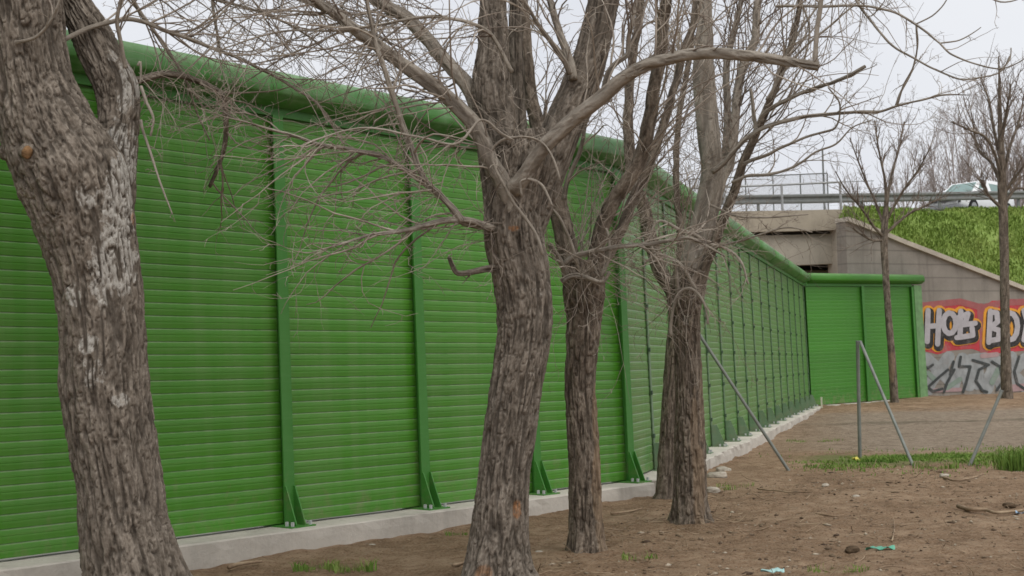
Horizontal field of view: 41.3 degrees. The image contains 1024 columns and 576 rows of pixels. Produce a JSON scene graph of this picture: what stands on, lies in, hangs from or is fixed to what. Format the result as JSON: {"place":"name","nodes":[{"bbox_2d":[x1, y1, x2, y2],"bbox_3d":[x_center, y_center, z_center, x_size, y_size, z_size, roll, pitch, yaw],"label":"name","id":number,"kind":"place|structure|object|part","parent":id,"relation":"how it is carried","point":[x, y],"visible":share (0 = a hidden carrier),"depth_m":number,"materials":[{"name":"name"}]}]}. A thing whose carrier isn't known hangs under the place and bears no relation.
{"place":"outdoors","nodes":[
{"label":"outdoors","id":0,"kind":"place"},
{"bbox_2d":[66,0,1023,210],"label":"sky","id":1,"kind":"structure","parent":0,"point":[959,18],"materials":[{"name":"white"}]},
{"bbox_2d":[190,392,1023,575],"bbox_3d":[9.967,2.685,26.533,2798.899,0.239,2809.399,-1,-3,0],"label":"ground","id":2,"kind":"structure","parent":0,"point":[949,422],"depth_m":12.08,"materials":[{"name":"brown soil"}]},
{"bbox_2d":[227,560,262,568],"bbox_3d":[-2.005,2.057,10.138,0.083,0.036,0.324,-4,-4,38],"label":"dry stick","id":3,"kind":"object","parent":2,"relation":"on","point":[233,565],"visible":1,"depth_m":10.14,"materials":[{"name":"brown wood"}]},
{"bbox_2d":[0,0,514,575],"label":"bare tree","id":4,"kind":"object","parent":2,"relation":"on","point":[68,156],"visible":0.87,"depth_m":8.40,"materials":[{"name":"brown plant"}]},
{"bbox_2d":[288,558,339,571],"bbox_3d":[-1.448,2.029,9.976,0.415,0.082,0.298,-1,-3,0],"label":"grass tuft","id":5,"kind":"object","parent":2,"relation":"on","point":[298,567],"visible":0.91,"depth_m":9.96,"materials":[{"name":"green plant"}]},
{"bbox_2d":[0,482,654,575],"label":"concrete kerb","id":6,"kind":"structure","parent":2,"relation":"on","point":[207,550],"depth_m":11.10,"materials":[{"name":"grey concrete"}]},
{"bbox_2d":[0,29,651,558],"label":"noise barrier","id":7,"kind":"object","parent":6,"relation":"on","point":[264,415],"visible":0.6,"depth_m":11.41,"materials":[{"name":"green metal"}]},
{"bbox_2d":[324,557,378,573],"bbox_3d":[-1.163,2.014,9.890,0.433,0.090,0.345,-1,-3,0],"label":"grass tuft","id":8,"kind":"object","parent":2,"relation":"on","point":[334,567],"visible":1,"depth_m":9.88,"materials":[{"name":"green plant"}]},
{"bbox_2d":[444,531,467,535],"bbox_3d":[-0.464,2.123,11.796,0.259,0.041,0.194,-1,-3,0],"label":"grass tuft","id":9,"kind":"object","parent":2,"relation":"on","point":[450,533],"visible":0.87,"depth_m":11.78,"materials":[{"name":"green plant"}]},
{"bbox_2d":[451,561,463,566],"bbox_3d":[-0.373,2.013,9.950,0.042,0.027,0.223,-4,-4,36],"label":"dry stick","id":10,"kind":"object","parent":2,"relation":"on","point":[455,564],"visible":0.66,"depth_m":9.89,"materials":[{"name":"brown wood"}]},
{"bbox_2d":[125,0,909,575],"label":"bare tree","id":11,"kind":"object","parent":2,"relation":"on","point":[523,170],"visible":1,"depth_m":9.02,"materials":[{"name":"brown plant"}]},
{"bbox_2d":[610,507,642,514],"bbox_3d":[1.118,2.149,13.101,0.042,0.026,0.530,-4,-4,40],"label":"dry stick","id":12,"kind":"object","parent":2,"relation":"on","point":[613,513],"visible":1,"depth_m":13.03,"materials":[{"name":"brown wood"}]},
{"bbox_2d":[622,551,657,560],"bbox_3d":[0.955,1.988,10.109,0.292,0.065,0.243,-1,-3,0],"label":"grass tuft","id":13,"kind":"object","parent":2,"relation":"on","point":[627,556],"visible":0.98,"depth_m":10.09,"materials":[{"name":"green plant"}]},
{"bbox_2d":[432,0,861,553],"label":"bare tree","id":14,"kind":"object","parent":2,"relation":"on","point":[583,283],"visible":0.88,"depth_m":10.40,"materials":[{"name":"brown plant"}]},
{"bbox_2d":[549,0,835,498],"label":"bare tree","id":15,"kind":"object","parent":2,"relation":"on","point":[665,474],"visible":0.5,"depth_m":14.34,"materials":[{"name":"brown plant"}]},
{"bbox_2d":[707,487,720,492],"bbox_3d":[2.222,2.236,15.055,0.171,0.075,0.133,-1,-3,0],"label":"stone","id":16,"kind":"object","parent":2,"relation":"on","point":[713,490],"visible":0.83,"depth_m":15.00,"materials":[{"name":"white stone"}]},
{"bbox_2d":[707,471,726,477],"bbox_3d":[2.545,2.344,16.908,0.266,0.128,0.227,-1,-3,0],"label":"stone","id":17,"kind":"object","parent":2,"relation":"on","point":[722,474],"visible":0.63,"depth_m":16.82,"materials":[{"name":"grey stone"}]},
{"bbox_2d":[716,466,730,471],"bbox_3d":[2.788,2.405,17.930,0.210,0.106,0.174,-1,-3,0],"label":"stone","id":18,"kind":"object","parent":2,"relation":"on","point":[721,468],"visible":0.69,"depth_m":17.87,"materials":[{"name":"grey stone"}]},
{"bbox_2d":[643,406,820,490],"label":"concrete kerb","id":19,"kind":"structure","parent":2,"relation":"on","point":[732,450],"depth_m":22.16,"materials":[{"name":"grey concrete"}]},
{"bbox_2d":[613,162,817,472],"bbox_3d":[4.818,0.850,26.857,0.476,3.939,24.712,-2,-3,17],"label":"noise barrier","id":20,"kind":"object","parent":19,"relation":"on","point":[777,318],"visible":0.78,"depth_m":23.76,"materials":[{"name":"green metal"}]},
{"bbox_2d":[716,482,753,487],"bbox_3d":[2.580,2.267,15.707,0.467,0.057,0.331,-1,-3,0],"label":"grass tuft","id":21,"kind":"object","parent":2,"relation":"on","point":[733,485],"visible":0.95,"depth_m":15.71,"materials":[{"name":"green plant"}]},
{"bbox_2d":[700,335,789,470],"bbox_3d":[3.144,1.601,18.166,1.310,2.106,0.049,-2,-3,5],"label":"fence pole","id":22,"kind":"object","parent":2,"relation":"on","point":[745,404],"visible":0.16,"depth_m":18.15,"materials":[{"name":"metal"}]},
{"bbox_2d":[761,567,783,572],"bbox_3d":[1.782,1.929,9.290,0.160,0.035,0.068,-1,-3,0],"label":"plastic scrap","id":23,"kind":"object","parent":2,"relation":"on","point":[777,569],"visible":0.97,"depth_m":9.29,"materials":[{"name":"plastic"}]},
{"bbox_2d":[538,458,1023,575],"bbox_3d":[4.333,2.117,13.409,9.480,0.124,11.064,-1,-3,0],"label":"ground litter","id":24,"kind":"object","parent":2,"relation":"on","point":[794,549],"visible":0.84,"depth_m":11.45,"materials":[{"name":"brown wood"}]},
{"bbox_2d":[758,488,811,492],"bbox_3d":[2.913,2.195,14.684,0.100,0.029,0.772,1,-4,-36],"label":"dry stick","id":25,"kind":"object","parent":2,"relation":"on","point":[782,491],"visible":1,"depth_m":14.63,"materials":[{"name":"brown wood"}]},
{"bbox_2d":[548,0,1023,524],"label":"bare tree","id":26,"kind":"object","parent":2,"relation":"on","point":[690,504],"visible":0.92,"depth_m":11.95,"materials":[{"name":"brown plant"}]},
{"bbox_2d":[730,209,841,286],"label":"concrete bridge","id":27,"kind":"structure","parent":2,"relation":"on","point":[813,220],"depth_m":44.72,"materials":[{"name":"grey concrete"}]},
{"bbox_2d":[690,180,873,209],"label":"hand rail","id":28,"kind":"object","parent":27,"relation":"on","point":[807,183],"visible":0.68,"depth_m":44.43,"materials":[{"name":"metal"}]},
{"bbox_2d":[786,438,842,442],"bbox_3d":[5.441,2.744,24.544,1.013,0.066,0.672,-1,-3,0],"label":"grass tuft","id":29,"kind":"object","parent":2,"relation":"on","point":[809,439],"visible":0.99,"depth_m":24.49,"materials":[{"name":"plant"}]},
{"bbox_2d":[815,513,843,516],"bbox_3d":[2.892,2.072,12.422,0.264,0.022,0.098,-3,-3,27],"label":"dry stick","id":30,"kind":"object","parent":2,"relation":"on","point":[828,515],"visible":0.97,"depth_m":12.39,"materials":[{"name":"brown wood"}]},
{"bbox_2d":[807,563,871,574],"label":"grass tuft","id":31,"kind":"object","parent":2,"relation":"on","point":[816,569],"visible":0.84,"depth_m":9.22,"materials":[{"name":"green plant"}]},
{"bbox_2d":[832,173,864,206],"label":"bare poplar","id":32,"kind":"object","parent":2,"relation":"on","point":[850,187],"visible":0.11,"depth_m":105.55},
{"bbox_2d":[845,546,859,552],"bbox_3d":[2.556,1.967,10.214,0.113,0.065,0.093,-1,-3,0],"label":"earth clod","id":33,"kind":"object","parent":2,"relation":"on","point":[852,549],"visible":1,"depth_m":10.18,"materials":[{"name":"brown soil"}]},
{"bbox_2d":[825,400,889,405],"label":"concrete kerb","id":34,"kind":"structure","parent":2,"relation":"on","point":[855,403],"depth_m":39.64,"materials":[{"name":"grey concrete"}]},
{"bbox_2d":[803,273,927,404],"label":"noise barrier","id":35,"kind":"object","parent":34,"relation":"on","point":[844,313],"visible":0.84,"depth_m":40.17,"materials":[{"name":"green metal"}]},
{"bbox_2d":[855,341,861,457],"bbox_3d":[5.039,1.751,19.743,0.062,1.970,0.159,-1,-3,0],"label":"fence pole","id":36,"kind":"object","parent":2,"relation":"on","point":[858,398],"visible":0.83,"depth_m":19.72,"materials":[{"name":"metal"}]},
{"bbox_2d":[865,545,894,549],"bbox_3d":[2.775,1.959,10.264,0.220,0.036,0.069,-1,-3,0],"label":"plastic scrap","id":37,"kind":"object","parent":2,"relation":"on","point":[892,547],"visible":1,"depth_m":10.25,"materials":[{"name":"teal plastic"}]},
{"bbox_2d":[871,156,899,204],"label":"bare poplar","id":38,"kind":"object","parent":2,"relation":"on","point":[887,183],"visible":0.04,"depth_m":95.43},
{"bbox_2d":[749,444,1022,479],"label":"grass strip","id":39,"kind":"object","parent":2,"relation":"on","point":[932,456],"depth_m":19.09,"materials":[{"name":"green plant"}]},
{"bbox_2d":[859,341,914,465],"bbox_3d":[5.188,1.656,18.740,0.050,1.895,1.863,-1,-3,-8],"label":"fence pole","id":40,"kind":"object","parent":2,"relation":"on","point":[886,404],"visible":0.83,"depth_m":18.78,"materials":[{"name":"metal"}]},
{"bbox_2d":[813,86,966,402],"bbox_3d":[11.165,-1.230,39.554,4.852,9.583,3.367,-1,-3,0],"label":"young tree","id":41,"kind":"object","parent":2,"relation":"on","point":[884,217],"visible":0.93,"depth_m":39.51,"materials":[{"name":"brown plant"}]},
{"bbox_2d":[873,146,912,206],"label":"bare poplar","id":42,"kind":"object","parent":2,"relation":"on","point":[888,180],"visible":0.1,"depth_m":107.48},
{"bbox_2d":[891,517,894,541],"bbox_3d":[3.179,2.009,11.331,0.023,0.022,1.562,-2,-3,16],"label":"dry stick","id":43,"kind":"object","parent":2,"relation":"on","point":[893,531],"visible":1,"depth_m":11.07,"materials":[{"name":"brown wood"}]},
{"bbox_2d":[883,145,905,208],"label":"bare poplar","id":44,"kind":"object","parent":2,"relation":"on","point":[893,180],"visible":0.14,"depth_m":103.56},
{"bbox_2d":[880,163,911,208],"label":"bare poplar","id":45,"kind":"object","parent":2,"relation":"on","point":[900,190],"visible":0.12,"depth_m":83.48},
{"bbox_2d":[882,128,928,207],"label":"bare poplar","id":46,"kind":"object","parent":2,"relation":"on","point":[906,171],"visible":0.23,"depth_m":89.75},
{"bbox_2d":[909,126,946,208],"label":"bare poplar","id":47,"kind":"object","parent":2,"relation":"on","point":[914,149],"visible":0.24,"depth_m":85.40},
{"bbox_2d":[835,217,1023,395],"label":"wing wall","id":48,"kind":"structure","parent":2,"relation":"on","point":[961,309],"depth_m":43.04,"materials":[{"name":"concrete"}]},
{"bbox_2d":[910,97,950,202],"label":"bare poplar","id":49,"kind":"object","parent":2,"relation":"on","point":[931,153],"visible":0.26,"depth_m":94.44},
{"bbox_2d":[912,461,958,469],"bbox_3d":[5.504,2.287,17.603,0.640,0.115,0.449,-1,-3,0],"label":"grass tuft","id":50,"kind":"object","parent":2,"relation":"on","point":[951,466],"visible":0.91,"depth_m":17.59,"materials":[{"name":"green plant"}]},
{"bbox_2d":[904,112,967,205],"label":"bare poplar","id":51,"kind":"object","parent":2,"relation":"on","point":[931,163],"visible":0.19,"depth_m":85.47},
{"bbox_2d":[921,133,951,208],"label":"bare poplar","id":52,"kind":"object","parent":2,"relation":"on","point":[933,167],"visible":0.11,"depth_m":111.03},
{"bbox_2d":[915,115,968,190],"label":"bare poplar","id":53,"kind":"object","parent":2,"relation":"on","point":[941,155],"visible":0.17,"depth_m":107.54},
{"bbox_2d":[939,473,948,477],"bbox_3d":[5.194,2.255,16.333,0.119,0.057,0.093,-1,-3,0],"label":"stone","id":54,"kind":"object","parent":2,"relation":"on","point":[941,475],"visible":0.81,"depth_m":16.30,"materials":[{"name":"grey stone"}]},
{"bbox_2d":[923,84,987,207],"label":"bare poplar","id":55,"kind":"object","parent":2,"relation":"on","point":[961,171],"visible":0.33,"depth_m":84.15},
{"bbox_2d":[923,100,990,189],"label":"bare poplar","id":56,"kind":"object","parent":2,"relation":"on","point":[951,147],"visible":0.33,"depth_m":91.10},
{"bbox_2d":[944,93,979,182],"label":"bare poplar","id":57,"kind":"object","parent":2,"relation":"on","point":[964,152],"visible":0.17,"depth_m":105.74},
{"bbox_2d":[933,68,992,183],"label":"bare poplar","id":58,"kind":"object","parent":2,"relation":"on","point":[964,141],"visible":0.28,"depth_m":93.62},
{"bbox_2d":[943,473,983,481],"bbox_3d":[5.249,2.213,15.920,0.315,0.035,0.882,-4,-4,35],"label":"dry stick","id":59,"kind":"object","parent":2,"relation":"on","point":[950,479],"visible":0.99,"depth_m":15.67,"materials":[{"name":"brown wood"}]},
{"bbox_2d":[921,35,1023,398],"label":"young tree","id":60,"kind":"object","parent":2,"relation":"on","point":[1003,187],"visible":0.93,"depth_m":40.09,"materials":[{"name":"brown plant"}]},
{"bbox_2d":[968,390,1003,465],"bbox_3d":[6.257,1.970,18.091,0.709,1.219,0.051,-1,-3,-16],"label":"fence pole","id":61,"kind":"object","parent":2,"relation":"on","point":[986,426],"visible":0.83,"depth_m":18.10,"materials":[{"name":"metal"}]},
{"bbox_2d":[954,75,1023,190],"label":"bare poplar","id":62,"kind":"object","parent":2,"relation":"on","point":[980,104],"visible":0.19,"depth_m":93.44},
{"bbox_2d":[956,504,1023,513],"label":"dry stick","id":63,"kind":"object","parent":2,"relation":"on","point":[962,507],"visible":1,"depth_m":12.38,"materials":[{"name":"brown wood"}]},
{"bbox_2d":[974,70,1023,206],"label":"bare poplar","id":64,"kind":"object","parent":2,"relation":"on","point":[1017,139],"visible":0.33,"depth_m":85.39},
{"bbox_2d":[974,79,1023,204],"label":"bare poplar","id":65,"kind":"object","parent":2,"relation":"on","point":[995,146],"visible":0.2,"depth_m":86.91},
{"bbox_2d":[976,62,1023,205],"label":"bare poplar","id":66,"kind":"object","parent":2,"relation":"on","point":[1015,139],"visible":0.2,"depth_m":89.65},
{"bbox_2d":[978,87,1021,180],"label":"bare poplar","id":67,"kind":"object","parent":2,"relation":"on","point":[1007,140],"visible":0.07,"depth_m":111.09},
{"bbox_2d":[984,87,1022,190],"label":"bare poplar","id":68,"kind":"object","parent":2,"relation":"on","point":[1007,130],"visible":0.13,"depth_m":108.31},
{"bbox_2d":[985,444,1023,471],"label":"grass tuft","id":69,"kind":"object","parent":2,"relation":"on","point":[1016,462],"visible":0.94,"depth_m":16.95,"materials":[{"name":"green plant"}]},
{"bbox_2d":[1002,502,1015,507],"bbox_3d":[4.696,2.055,12.841,0.124,0.063,0.102,-1,-3,0],"label":"earth clod","id":70,"kind":"object","parent":2,"relation":"on","point":[1009,504],"visible":1,"depth_m":12.81,"materials":[{"name":"brown soil"}]},
{"bbox_2d":[1006,110,1023,207],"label":"bare poplar","id":71,"kind":"object","parent":2,"relation":"on","point":[1019,149],"visible":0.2,"depth_m":85.92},
{"bbox_2d":[839,205,1023,284],"bbox_3d":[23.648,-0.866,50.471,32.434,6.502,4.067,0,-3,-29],"label":"embankment grass","id":72,"kind":"structure","parent":0,"point":[991,214],"depth_m":45.21,"materials":[{"name":"green plant"}]},
{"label":"road","id":73,"kind":"structure","parent":0,"visible":0},
{"bbox_2d":[689,173,828,210],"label":"wire screen","id":74,"kind":"object","parent":73,"relation":"on","point":[798,188],"visible":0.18,"depth_m":46.54,"materials":[{"name":"metal"}]},
{"bbox_2d":[822,150,825,209],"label":"thin pole","id":75,"kind":"object","parent":73,"relation":"on","point":[824,206],"depth_m":46.83,"materials":[{"name":"metal"}]},
{"bbox_2d":[721,191,1023,210],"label":"guard rail","id":76,"kind":"object","parent":73,"relation":"on","point":[823,198],"visible":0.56,"depth_m":45.86,"materials":[{"name":"metal"}]},
{"bbox_2d":[928,181,1013,209],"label":"parked car","id":77,"kind":"object","parent":73,"relation":"on","point":[990,186],"visible":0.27,"depth_m":52.74,"materials":[{"name":"white metal"}]},
{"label":"window","id":78,"kind":"part","parent":77,"relation":"part of","materials":[{"name":"teal glass"}]}
]}

